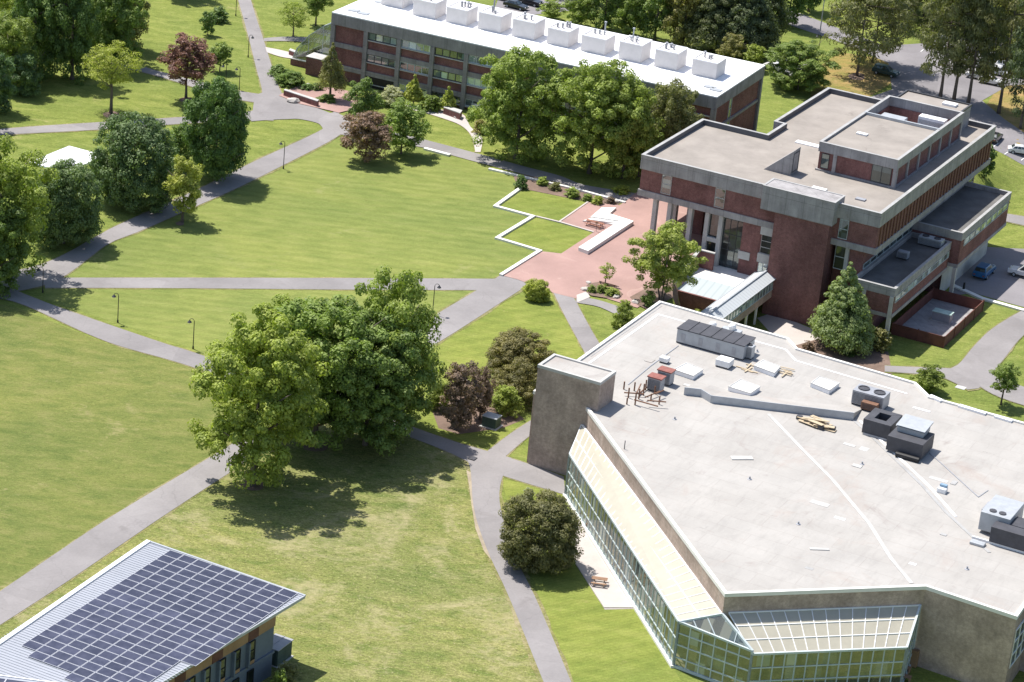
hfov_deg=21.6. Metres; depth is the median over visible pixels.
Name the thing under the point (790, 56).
tree
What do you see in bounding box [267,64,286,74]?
shrub
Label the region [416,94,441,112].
shrub
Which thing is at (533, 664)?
path verge
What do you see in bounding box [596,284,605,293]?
shrub
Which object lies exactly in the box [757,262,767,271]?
window
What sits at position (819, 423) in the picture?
lumber pile
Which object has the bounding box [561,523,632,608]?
patio
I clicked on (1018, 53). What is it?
pine tree
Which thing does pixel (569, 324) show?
path verge
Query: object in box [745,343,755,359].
air unit
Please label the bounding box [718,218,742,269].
window
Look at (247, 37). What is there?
path verge
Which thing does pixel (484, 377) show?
tree
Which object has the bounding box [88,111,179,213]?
tree
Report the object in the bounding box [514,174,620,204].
planting strip
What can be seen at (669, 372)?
air unit
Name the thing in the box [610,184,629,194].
shrub
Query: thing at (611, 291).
shrub
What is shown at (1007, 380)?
tree
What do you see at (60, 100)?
ground
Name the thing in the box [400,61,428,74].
window
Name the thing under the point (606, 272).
tree
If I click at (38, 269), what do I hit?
path lamp
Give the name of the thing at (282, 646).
utility box
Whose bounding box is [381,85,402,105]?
shrub
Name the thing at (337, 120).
path
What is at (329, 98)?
shrub
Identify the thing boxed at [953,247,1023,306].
service yard
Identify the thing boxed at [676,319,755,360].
air handler
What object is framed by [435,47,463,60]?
window
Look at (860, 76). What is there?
mulch ring
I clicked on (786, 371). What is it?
lumber pile
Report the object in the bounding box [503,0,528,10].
parked car
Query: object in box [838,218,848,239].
window
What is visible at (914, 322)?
fenced enclosure
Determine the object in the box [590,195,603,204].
shrub
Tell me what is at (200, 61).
tree
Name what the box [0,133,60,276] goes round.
tree
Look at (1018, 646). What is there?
window
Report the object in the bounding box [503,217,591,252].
lawn square
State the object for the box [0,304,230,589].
lawn field
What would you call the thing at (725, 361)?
vent box
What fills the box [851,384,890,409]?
air unit
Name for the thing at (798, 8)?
tree
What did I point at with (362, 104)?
tree
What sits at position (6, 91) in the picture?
tree
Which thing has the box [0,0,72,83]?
tree
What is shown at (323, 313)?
tree
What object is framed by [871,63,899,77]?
parked car
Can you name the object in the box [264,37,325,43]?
path
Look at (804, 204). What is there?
office building
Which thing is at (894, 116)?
air handler
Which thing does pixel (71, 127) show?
path
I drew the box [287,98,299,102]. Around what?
boulder
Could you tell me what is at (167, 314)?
lawn strip
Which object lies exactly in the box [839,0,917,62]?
pine tree
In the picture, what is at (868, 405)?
coil frame
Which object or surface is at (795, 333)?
service road
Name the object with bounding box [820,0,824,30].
light pole
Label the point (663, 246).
tree
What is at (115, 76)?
tree
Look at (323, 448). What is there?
mulch ring
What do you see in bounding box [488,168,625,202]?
kerb
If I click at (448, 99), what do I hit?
tree
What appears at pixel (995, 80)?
parked car
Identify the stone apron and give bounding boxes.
[577,292,589,301]
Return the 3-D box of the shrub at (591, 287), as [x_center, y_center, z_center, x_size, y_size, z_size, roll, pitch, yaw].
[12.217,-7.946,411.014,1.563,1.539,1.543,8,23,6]
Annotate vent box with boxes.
[659,355,669,363]
[715,355,733,369]
[937,483,947,493]
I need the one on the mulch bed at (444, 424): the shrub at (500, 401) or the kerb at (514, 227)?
the shrub at (500, 401)
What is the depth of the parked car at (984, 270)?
451.30 m
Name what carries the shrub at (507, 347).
on the lawn bank
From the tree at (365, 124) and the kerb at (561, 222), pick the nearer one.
the kerb at (561, 222)
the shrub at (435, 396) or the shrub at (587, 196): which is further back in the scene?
the shrub at (587, 196)
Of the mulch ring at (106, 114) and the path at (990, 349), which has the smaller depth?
the path at (990, 349)
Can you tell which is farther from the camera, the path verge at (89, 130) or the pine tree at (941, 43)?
the pine tree at (941, 43)
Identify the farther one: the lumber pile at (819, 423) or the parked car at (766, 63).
the parked car at (766, 63)
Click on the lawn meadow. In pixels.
(381, 563)
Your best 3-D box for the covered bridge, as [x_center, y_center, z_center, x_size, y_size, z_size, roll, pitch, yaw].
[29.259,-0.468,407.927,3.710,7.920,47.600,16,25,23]
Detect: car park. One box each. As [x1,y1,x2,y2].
[495,0,577,14]
[789,12,1023,164]
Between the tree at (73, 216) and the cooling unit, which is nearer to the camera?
the tree at (73, 216)
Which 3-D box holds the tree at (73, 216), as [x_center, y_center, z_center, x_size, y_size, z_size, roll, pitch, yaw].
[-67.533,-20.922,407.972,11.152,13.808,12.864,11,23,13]
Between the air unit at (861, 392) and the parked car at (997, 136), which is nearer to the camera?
the air unit at (861, 392)
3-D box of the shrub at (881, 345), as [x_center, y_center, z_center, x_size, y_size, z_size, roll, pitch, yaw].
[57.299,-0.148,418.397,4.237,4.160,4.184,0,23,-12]
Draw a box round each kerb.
[423,147,450,156]
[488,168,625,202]
[493,187,542,275]
[536,216,593,232]
[559,201,587,220]
[575,563,632,607]
[954,284,1023,310]
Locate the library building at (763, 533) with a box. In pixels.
[527,300,1023,681]
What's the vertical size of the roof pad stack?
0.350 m
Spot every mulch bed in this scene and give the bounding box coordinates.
[432,395,523,433]
[630,284,678,308]
[796,338,891,373]
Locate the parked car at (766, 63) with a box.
[763,62,787,72]
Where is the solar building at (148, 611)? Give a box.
[0,540,305,681]
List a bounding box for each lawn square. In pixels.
[501,190,584,220]
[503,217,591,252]
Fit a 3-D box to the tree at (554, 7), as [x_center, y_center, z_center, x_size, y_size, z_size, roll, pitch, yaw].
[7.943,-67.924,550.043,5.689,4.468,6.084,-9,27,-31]
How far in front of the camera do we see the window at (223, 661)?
286.83 m
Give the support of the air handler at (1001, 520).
on the library building at (763, 533)
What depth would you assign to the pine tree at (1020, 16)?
544.83 m
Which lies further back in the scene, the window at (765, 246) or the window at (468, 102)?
the window at (468, 102)
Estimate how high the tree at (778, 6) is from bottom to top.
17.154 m
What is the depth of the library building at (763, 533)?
325.62 m
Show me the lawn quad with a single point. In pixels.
(333, 208)
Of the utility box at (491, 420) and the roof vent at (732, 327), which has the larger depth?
the roof vent at (732, 327)
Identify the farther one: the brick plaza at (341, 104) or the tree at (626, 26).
the tree at (626, 26)
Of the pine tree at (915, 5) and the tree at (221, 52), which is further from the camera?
the pine tree at (915, 5)
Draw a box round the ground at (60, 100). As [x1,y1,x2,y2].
[0,0,1023,681]
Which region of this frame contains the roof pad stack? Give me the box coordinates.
[969,539,985,547]
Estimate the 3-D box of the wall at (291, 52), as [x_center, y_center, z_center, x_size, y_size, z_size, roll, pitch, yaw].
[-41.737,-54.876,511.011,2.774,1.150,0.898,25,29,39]
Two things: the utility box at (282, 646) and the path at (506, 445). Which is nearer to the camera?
the utility box at (282, 646)
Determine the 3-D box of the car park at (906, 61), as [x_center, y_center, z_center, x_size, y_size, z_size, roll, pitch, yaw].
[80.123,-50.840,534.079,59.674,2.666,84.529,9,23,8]
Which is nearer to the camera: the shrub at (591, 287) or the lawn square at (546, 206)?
the shrub at (591, 287)
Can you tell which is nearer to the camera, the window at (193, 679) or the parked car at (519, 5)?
the window at (193, 679)
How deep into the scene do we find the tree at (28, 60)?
472.40 m
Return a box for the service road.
[758,315,820,344]
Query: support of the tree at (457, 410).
on the mulch bed at (444, 424)
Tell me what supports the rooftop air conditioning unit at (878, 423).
on the library building at (763, 533)
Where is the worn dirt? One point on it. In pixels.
(475, 520)
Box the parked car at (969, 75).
[965,69,978,77]
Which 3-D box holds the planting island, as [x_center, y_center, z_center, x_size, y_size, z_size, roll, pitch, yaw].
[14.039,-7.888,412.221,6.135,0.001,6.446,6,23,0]
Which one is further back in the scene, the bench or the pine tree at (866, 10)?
the pine tree at (866, 10)
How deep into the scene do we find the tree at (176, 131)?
443.74 m
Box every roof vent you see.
[709,321,716,326]
[722,323,742,332]
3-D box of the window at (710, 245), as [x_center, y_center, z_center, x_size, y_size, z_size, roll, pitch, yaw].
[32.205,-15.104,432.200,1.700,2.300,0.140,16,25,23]
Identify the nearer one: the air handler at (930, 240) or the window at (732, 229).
the window at (732, 229)
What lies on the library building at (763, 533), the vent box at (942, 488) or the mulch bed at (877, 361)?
the vent box at (942, 488)
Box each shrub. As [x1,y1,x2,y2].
[199,11,217,35]
[209,6,229,24]
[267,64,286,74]
[269,668,286,681]
[272,68,305,86]
[272,660,300,681]
[298,83,313,90]
[310,83,322,90]
[315,94,335,103]
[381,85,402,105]
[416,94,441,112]
[426,380,450,411]
[471,119,487,134]
[485,326,556,382]
[489,384,523,417]
[490,356,536,411]
[496,489,585,574]
[513,174,528,188]
[521,278,551,302]
[536,176,548,185]
[547,182,560,191]
[563,186,580,197]
[580,193,594,201]
[586,284,596,292]
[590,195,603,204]
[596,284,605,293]
[603,287,619,295]
[605,196,616,203]
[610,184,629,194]
[611,299,634,328]
[640,290,655,306]
[802,340,814,350]
[838,345,856,357]
[864,327,893,352]
[909,363,947,392]
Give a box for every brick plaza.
[279,86,356,112]
[503,192,702,307]
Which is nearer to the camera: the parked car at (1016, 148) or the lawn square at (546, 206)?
the lawn square at (546, 206)
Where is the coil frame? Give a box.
[860,399,879,410]
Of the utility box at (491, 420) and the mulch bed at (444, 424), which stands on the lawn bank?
the mulch bed at (444, 424)
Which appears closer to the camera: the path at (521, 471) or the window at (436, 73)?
the path at (521, 471)
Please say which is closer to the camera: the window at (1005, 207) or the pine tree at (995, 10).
the window at (1005, 207)
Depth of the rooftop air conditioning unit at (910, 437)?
340.74 m
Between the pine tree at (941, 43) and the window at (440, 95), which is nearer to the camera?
the window at (440, 95)
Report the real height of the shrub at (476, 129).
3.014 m
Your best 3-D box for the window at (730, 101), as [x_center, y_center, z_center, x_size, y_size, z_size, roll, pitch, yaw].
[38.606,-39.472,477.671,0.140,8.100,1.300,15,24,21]
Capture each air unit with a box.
[647,372,666,390]
[657,365,675,386]
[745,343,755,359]
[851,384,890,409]
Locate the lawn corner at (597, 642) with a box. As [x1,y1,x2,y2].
[503,480,681,681]
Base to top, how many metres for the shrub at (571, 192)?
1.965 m
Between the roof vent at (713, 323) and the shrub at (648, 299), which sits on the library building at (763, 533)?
the roof vent at (713, 323)
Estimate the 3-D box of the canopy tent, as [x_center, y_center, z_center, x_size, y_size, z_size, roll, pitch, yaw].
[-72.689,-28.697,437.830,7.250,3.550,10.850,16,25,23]
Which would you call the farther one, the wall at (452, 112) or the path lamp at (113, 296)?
the wall at (452, 112)
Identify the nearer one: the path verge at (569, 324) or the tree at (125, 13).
the path verge at (569, 324)
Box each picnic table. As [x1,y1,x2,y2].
[584,219,604,227]
[591,576,607,586]
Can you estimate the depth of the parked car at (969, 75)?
537.68 m
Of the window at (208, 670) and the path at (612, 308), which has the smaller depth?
the window at (208, 670)
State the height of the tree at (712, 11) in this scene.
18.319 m
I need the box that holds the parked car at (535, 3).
[519,0,543,6]
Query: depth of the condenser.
429.92 m
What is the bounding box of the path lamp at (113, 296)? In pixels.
[112,293,118,322]
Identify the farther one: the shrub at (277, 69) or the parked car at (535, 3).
the parked car at (535, 3)
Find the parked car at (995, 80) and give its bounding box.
[978,76,1001,86]
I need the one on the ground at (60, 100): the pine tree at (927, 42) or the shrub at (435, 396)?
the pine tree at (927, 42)
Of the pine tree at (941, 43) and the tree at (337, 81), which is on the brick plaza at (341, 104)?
the tree at (337, 81)
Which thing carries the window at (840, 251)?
in the office building at (804, 204)
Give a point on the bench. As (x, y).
(600, 282)
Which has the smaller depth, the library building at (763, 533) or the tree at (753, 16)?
the library building at (763, 533)
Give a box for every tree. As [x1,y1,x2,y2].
[0,0,34,36]
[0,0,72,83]
[0,11,39,86]
[0,52,17,112]
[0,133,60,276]
[0,197,29,298]
[6,51,43,96]
[28,158,104,249]
[48,0,102,85]
[81,0,148,65]
[81,40,144,113]
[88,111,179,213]
[112,0,151,47]
[156,32,216,98]
[162,154,204,221]
[170,121,192,163]
[180,75,250,181]
[187,302,330,489]
[209,42,233,71]
[239,293,338,430]
[272,294,384,450]
[275,0,309,36]
[303,0,334,25]
[311,304,432,455]
[316,42,347,93]
[339,110,392,162]
[342,77,387,120]
[348,263,446,429]
[377,97,432,153]
[403,74,424,105]
[440,86,456,107]
[440,360,486,429]
[465,44,571,163]
[469,365,498,419]
[535,0,567,18]
[538,59,645,173]
[560,0,596,25]
[584,0,624,29]
[595,80,665,179]
[600,262,616,281]
[610,0,651,34]
[620,115,665,176]
[621,219,708,300]
[634,0,675,40]
[651,77,704,143]
[661,0,705,46]
[682,0,737,50]
[709,0,781,54]
[715,32,745,58]
[743,44,766,63]
[758,0,790,43]
[764,39,841,91]
[773,0,808,26]
[804,0,823,11]
[807,261,877,358]
[821,0,916,75]
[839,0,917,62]
[887,0,940,27]
[915,0,986,96]
[934,0,994,99]
[948,0,1021,103]
[953,0,1023,38]
[970,0,1023,113]
[979,145,997,178]
[989,362,1021,405]
[1005,0,1023,128]
[1009,3,1023,42]
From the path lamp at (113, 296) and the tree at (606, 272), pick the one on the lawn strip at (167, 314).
the path lamp at (113, 296)
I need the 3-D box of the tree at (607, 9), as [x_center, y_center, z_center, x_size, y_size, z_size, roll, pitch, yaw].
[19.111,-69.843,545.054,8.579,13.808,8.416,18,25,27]
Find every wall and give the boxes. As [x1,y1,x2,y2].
[283,89,318,105]
[289,48,297,55]
[443,106,461,119]
[578,218,633,253]
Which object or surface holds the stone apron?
on the brick plaza at (570, 271)
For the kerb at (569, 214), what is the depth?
443.72 m
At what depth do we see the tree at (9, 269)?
386.21 m
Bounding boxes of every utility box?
[272,633,293,667]
[479,411,502,430]
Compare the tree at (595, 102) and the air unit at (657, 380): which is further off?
the tree at (595, 102)
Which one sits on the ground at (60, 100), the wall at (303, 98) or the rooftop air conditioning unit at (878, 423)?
the wall at (303, 98)
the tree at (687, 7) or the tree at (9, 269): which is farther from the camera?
the tree at (687, 7)
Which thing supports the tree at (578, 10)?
on the ground at (60, 100)
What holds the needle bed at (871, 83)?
on the ground at (60, 100)
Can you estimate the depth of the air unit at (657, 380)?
352.13 m
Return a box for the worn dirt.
[466,470,490,558]
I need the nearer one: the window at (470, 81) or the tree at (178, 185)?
the tree at (178, 185)
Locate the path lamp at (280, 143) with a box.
[279,141,284,168]
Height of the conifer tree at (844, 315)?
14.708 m
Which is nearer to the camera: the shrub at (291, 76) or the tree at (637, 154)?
the tree at (637, 154)
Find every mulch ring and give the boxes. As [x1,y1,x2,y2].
[103,111,118,117]
[240,480,262,490]
[300,442,327,450]
[848,73,864,79]
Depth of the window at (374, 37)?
492.83 m
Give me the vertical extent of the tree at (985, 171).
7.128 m
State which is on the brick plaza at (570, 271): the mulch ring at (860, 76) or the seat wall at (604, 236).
the seat wall at (604, 236)
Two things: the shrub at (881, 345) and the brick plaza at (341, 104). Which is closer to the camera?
the shrub at (881, 345)
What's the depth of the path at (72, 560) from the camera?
328.65 m
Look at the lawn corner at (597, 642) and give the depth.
311.45 m
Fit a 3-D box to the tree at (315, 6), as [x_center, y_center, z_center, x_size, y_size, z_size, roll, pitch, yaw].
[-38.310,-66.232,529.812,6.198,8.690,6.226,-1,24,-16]
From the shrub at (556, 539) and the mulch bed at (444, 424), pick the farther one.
the mulch bed at (444, 424)
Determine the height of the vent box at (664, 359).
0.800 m
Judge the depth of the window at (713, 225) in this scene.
430.80 m
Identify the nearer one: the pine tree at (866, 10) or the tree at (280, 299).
the tree at (280, 299)
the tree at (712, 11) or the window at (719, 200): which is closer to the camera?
the window at (719, 200)
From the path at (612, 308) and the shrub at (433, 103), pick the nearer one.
the path at (612, 308)
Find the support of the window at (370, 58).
in the laboratory building at (437, 47)
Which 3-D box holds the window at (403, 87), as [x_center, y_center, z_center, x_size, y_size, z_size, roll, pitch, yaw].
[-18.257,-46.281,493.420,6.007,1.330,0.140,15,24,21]
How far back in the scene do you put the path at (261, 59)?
513.43 m
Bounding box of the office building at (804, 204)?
[637,87,1011,341]
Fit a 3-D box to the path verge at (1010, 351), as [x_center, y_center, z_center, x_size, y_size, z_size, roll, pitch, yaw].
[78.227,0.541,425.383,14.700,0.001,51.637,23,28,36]
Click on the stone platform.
(610, 210)
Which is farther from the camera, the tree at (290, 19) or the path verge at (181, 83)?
the tree at (290, 19)
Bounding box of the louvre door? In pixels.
[870,164,891,184]
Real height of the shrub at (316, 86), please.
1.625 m
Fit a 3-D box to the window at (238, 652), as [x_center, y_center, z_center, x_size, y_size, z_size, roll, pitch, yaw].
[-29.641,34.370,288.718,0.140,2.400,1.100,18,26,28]
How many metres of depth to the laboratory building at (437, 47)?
489.43 m
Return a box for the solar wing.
[0,675,51,681]
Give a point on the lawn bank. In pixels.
(547, 320)
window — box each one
[188,676,195,681]
[205,666,210,681]
[220,657,225,679]
[234,648,240,670]
[246,668,253,681]
[249,639,255,660]
[367,54,394,67]
[368,32,396,45]
[398,83,426,95]
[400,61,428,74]
[401,40,429,52]
[431,91,459,103]
[433,69,461,82]
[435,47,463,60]
[465,99,487,108]
[467,77,491,88]
[469,55,495,67]
[660,174,671,194]
[706,241,715,251]
[708,214,718,237]
[714,188,725,208]
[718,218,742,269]
[726,98,732,124]
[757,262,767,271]
[760,235,771,254]
[820,153,829,168]
[833,245,845,269]
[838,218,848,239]
[863,177,973,268]
[894,251,949,302]
[963,201,1008,245]
[1009,620,1023,668]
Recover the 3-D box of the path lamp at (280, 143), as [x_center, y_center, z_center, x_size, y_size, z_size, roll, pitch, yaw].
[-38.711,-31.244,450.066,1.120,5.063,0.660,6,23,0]
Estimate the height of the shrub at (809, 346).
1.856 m
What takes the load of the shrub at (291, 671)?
on the lawn meadow
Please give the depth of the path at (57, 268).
424.94 m
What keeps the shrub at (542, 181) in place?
on the planting strip at (532, 185)
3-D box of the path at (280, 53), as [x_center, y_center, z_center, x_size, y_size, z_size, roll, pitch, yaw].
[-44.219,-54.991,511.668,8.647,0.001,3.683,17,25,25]
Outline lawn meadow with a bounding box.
[0,423,538,681]
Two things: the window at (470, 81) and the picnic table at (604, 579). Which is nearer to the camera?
the picnic table at (604, 579)
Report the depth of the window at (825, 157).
434.17 m
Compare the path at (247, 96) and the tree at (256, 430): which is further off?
the path at (247, 96)
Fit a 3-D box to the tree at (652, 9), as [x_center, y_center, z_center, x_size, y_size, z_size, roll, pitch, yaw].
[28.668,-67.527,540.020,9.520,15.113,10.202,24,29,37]
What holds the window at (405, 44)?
in the laboratory building at (437, 47)
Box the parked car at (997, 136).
[992,132,1002,142]
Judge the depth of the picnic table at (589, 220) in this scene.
438.05 m
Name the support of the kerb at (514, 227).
on the ground at (60, 100)
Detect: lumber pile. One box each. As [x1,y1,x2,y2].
[736,363,794,376]
[796,414,835,431]
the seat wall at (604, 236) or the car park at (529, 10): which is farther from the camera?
the car park at (529, 10)
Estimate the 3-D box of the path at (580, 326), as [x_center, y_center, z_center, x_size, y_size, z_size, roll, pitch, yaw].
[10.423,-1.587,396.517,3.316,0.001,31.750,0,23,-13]
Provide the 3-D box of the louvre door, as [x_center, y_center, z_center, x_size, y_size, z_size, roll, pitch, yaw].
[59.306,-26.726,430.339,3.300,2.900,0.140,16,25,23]
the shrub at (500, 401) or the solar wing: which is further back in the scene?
the shrub at (500, 401)
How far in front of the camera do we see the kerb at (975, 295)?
442.46 m
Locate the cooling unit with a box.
[918,113,947,127]
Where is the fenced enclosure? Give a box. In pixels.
[891,287,984,347]
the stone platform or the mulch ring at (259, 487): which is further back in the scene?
the stone platform
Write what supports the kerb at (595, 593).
on the ground at (60, 100)
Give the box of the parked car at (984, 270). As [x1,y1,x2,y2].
[972,262,995,279]
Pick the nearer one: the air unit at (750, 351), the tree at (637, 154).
the air unit at (750, 351)
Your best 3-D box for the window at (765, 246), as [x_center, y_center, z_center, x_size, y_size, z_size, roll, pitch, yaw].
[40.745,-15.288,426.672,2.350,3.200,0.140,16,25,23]
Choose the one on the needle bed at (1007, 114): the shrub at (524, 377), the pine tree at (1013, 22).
the pine tree at (1013, 22)
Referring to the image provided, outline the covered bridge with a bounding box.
[701,270,775,324]
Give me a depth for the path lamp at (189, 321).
376.55 m
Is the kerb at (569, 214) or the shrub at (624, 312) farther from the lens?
the kerb at (569, 214)
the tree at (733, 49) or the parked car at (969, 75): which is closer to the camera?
the tree at (733, 49)
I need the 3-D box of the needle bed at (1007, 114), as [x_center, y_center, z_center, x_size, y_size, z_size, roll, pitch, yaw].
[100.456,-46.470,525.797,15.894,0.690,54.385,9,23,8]
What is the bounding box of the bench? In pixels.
[597,281,616,287]
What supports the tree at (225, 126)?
on the ground at (60, 100)
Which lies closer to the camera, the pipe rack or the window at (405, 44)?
the pipe rack
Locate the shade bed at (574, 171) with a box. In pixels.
[452,127,640,192]
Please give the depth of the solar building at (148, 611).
288.54 m
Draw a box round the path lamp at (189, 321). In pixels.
[187,318,194,348]
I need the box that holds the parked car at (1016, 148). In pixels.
[1007,144,1023,153]
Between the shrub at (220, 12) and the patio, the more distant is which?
the shrub at (220, 12)
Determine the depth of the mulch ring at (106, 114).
469.38 m
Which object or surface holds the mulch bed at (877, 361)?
on the ground at (60, 100)
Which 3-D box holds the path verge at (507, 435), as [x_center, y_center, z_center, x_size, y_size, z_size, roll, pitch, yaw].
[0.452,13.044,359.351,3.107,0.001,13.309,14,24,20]
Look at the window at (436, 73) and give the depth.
489.35 m
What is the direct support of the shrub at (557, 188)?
on the planting strip at (532, 185)
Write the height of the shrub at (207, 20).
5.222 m
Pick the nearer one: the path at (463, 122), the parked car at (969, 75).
the path at (463, 122)
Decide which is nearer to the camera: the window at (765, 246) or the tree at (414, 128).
the window at (765, 246)
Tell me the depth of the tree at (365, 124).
454.78 m
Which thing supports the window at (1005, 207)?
in the office building at (804, 204)
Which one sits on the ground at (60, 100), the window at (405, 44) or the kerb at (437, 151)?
the kerb at (437, 151)
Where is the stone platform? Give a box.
[590,207,615,217]
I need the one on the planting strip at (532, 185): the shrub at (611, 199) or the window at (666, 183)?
the shrub at (611, 199)
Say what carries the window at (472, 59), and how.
in the laboratory building at (437, 47)
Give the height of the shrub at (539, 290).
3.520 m
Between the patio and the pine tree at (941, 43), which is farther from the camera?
the pine tree at (941, 43)
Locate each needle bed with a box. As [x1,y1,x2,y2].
[810,52,890,97]
[987,85,1023,143]
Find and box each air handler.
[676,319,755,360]
[881,112,907,120]
[918,233,944,248]
[972,495,1023,553]
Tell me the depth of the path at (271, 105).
479.79 m
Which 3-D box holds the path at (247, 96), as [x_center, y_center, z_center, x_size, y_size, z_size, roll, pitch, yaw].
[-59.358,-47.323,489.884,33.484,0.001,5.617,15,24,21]
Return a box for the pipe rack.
[623,380,665,406]
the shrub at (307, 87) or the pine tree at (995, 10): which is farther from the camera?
the pine tree at (995, 10)
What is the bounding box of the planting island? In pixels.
[586,282,622,297]
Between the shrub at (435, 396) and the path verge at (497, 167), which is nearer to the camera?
the shrub at (435, 396)
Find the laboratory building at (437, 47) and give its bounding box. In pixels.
[290,0,764,138]
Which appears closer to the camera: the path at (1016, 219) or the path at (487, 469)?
the path at (487, 469)
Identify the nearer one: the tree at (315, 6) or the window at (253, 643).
the window at (253, 643)
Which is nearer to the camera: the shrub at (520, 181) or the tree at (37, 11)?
the shrub at (520, 181)
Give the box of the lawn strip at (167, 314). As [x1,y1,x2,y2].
[45,289,473,356]
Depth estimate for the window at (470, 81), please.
487.32 m
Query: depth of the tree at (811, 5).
572.08 m
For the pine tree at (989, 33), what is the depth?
559.53 m
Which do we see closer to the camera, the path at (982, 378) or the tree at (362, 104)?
the path at (982, 378)
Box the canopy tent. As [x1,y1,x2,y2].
[30,146,95,169]
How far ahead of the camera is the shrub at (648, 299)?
406.94 m
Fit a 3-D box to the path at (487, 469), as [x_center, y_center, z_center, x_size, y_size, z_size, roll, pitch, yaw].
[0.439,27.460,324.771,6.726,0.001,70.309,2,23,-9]
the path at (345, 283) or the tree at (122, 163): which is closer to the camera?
the path at (345, 283)
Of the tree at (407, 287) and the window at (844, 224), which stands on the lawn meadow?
the tree at (407, 287)
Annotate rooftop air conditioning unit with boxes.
[862,408,902,440]
[886,414,934,462]
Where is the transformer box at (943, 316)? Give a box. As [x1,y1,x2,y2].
[930,308,953,324]
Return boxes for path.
[0,111,273,134]
[0,276,525,624]
[0,291,564,493]
[2,112,339,291]
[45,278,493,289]
[116,63,255,101]
[238,0,280,91]
[251,90,332,130]
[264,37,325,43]
[266,47,292,57]
[330,112,634,200]
[410,106,481,151]
[459,443,570,681]
[488,421,530,457]
[554,293,598,352]
[576,298,618,314]
[885,311,1023,388]
[967,365,1023,404]
[1006,214,1023,224]
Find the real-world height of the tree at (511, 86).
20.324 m
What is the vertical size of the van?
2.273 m
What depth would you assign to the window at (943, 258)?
427.18 m
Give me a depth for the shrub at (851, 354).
415.00 m
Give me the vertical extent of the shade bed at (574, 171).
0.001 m
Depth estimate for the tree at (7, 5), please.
493.54 m
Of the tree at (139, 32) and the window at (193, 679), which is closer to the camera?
the window at (193, 679)
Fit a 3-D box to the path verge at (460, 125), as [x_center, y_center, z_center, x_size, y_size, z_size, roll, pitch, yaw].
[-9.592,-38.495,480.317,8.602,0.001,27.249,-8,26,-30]
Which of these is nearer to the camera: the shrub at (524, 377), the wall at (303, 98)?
the shrub at (524, 377)
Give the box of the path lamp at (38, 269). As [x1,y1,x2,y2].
[37,267,43,292]
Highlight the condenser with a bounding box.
[896,249,909,260]
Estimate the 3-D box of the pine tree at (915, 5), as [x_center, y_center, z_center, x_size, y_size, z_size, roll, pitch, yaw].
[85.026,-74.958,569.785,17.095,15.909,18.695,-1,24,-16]
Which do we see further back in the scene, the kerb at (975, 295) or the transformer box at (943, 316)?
the kerb at (975, 295)
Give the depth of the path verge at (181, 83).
490.79 m
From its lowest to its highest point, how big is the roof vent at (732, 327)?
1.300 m
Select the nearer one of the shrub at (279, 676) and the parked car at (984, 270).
the shrub at (279, 676)
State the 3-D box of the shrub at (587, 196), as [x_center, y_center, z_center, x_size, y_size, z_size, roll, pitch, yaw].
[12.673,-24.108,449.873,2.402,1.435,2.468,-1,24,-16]
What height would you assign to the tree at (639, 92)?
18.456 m
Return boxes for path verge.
[0,110,272,135]
[120,63,258,102]
[237,0,282,92]
[340,134,623,200]
[413,110,482,151]
[463,458,573,681]
[487,420,530,456]
[552,292,599,353]
[885,311,1023,390]
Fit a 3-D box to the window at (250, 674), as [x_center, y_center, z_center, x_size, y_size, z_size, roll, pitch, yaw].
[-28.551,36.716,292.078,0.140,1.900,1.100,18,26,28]
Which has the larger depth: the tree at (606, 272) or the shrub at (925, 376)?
the tree at (606, 272)
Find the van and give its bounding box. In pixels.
[1007,265,1023,276]
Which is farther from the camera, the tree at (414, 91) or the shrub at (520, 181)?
the tree at (414, 91)
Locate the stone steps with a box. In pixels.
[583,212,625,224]
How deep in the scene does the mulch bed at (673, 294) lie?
412.55 m
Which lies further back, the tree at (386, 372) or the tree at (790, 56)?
the tree at (790, 56)
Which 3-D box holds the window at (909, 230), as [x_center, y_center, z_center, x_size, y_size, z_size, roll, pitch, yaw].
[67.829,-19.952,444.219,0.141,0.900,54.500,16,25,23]
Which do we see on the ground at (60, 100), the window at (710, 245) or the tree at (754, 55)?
the tree at (754, 55)
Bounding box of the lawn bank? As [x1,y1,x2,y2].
[407,294,583,449]
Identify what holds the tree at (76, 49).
on the ground at (60, 100)
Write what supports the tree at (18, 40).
on the ground at (60, 100)
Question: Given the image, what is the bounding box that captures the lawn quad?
[66,137,555,278]
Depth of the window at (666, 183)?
431.53 m

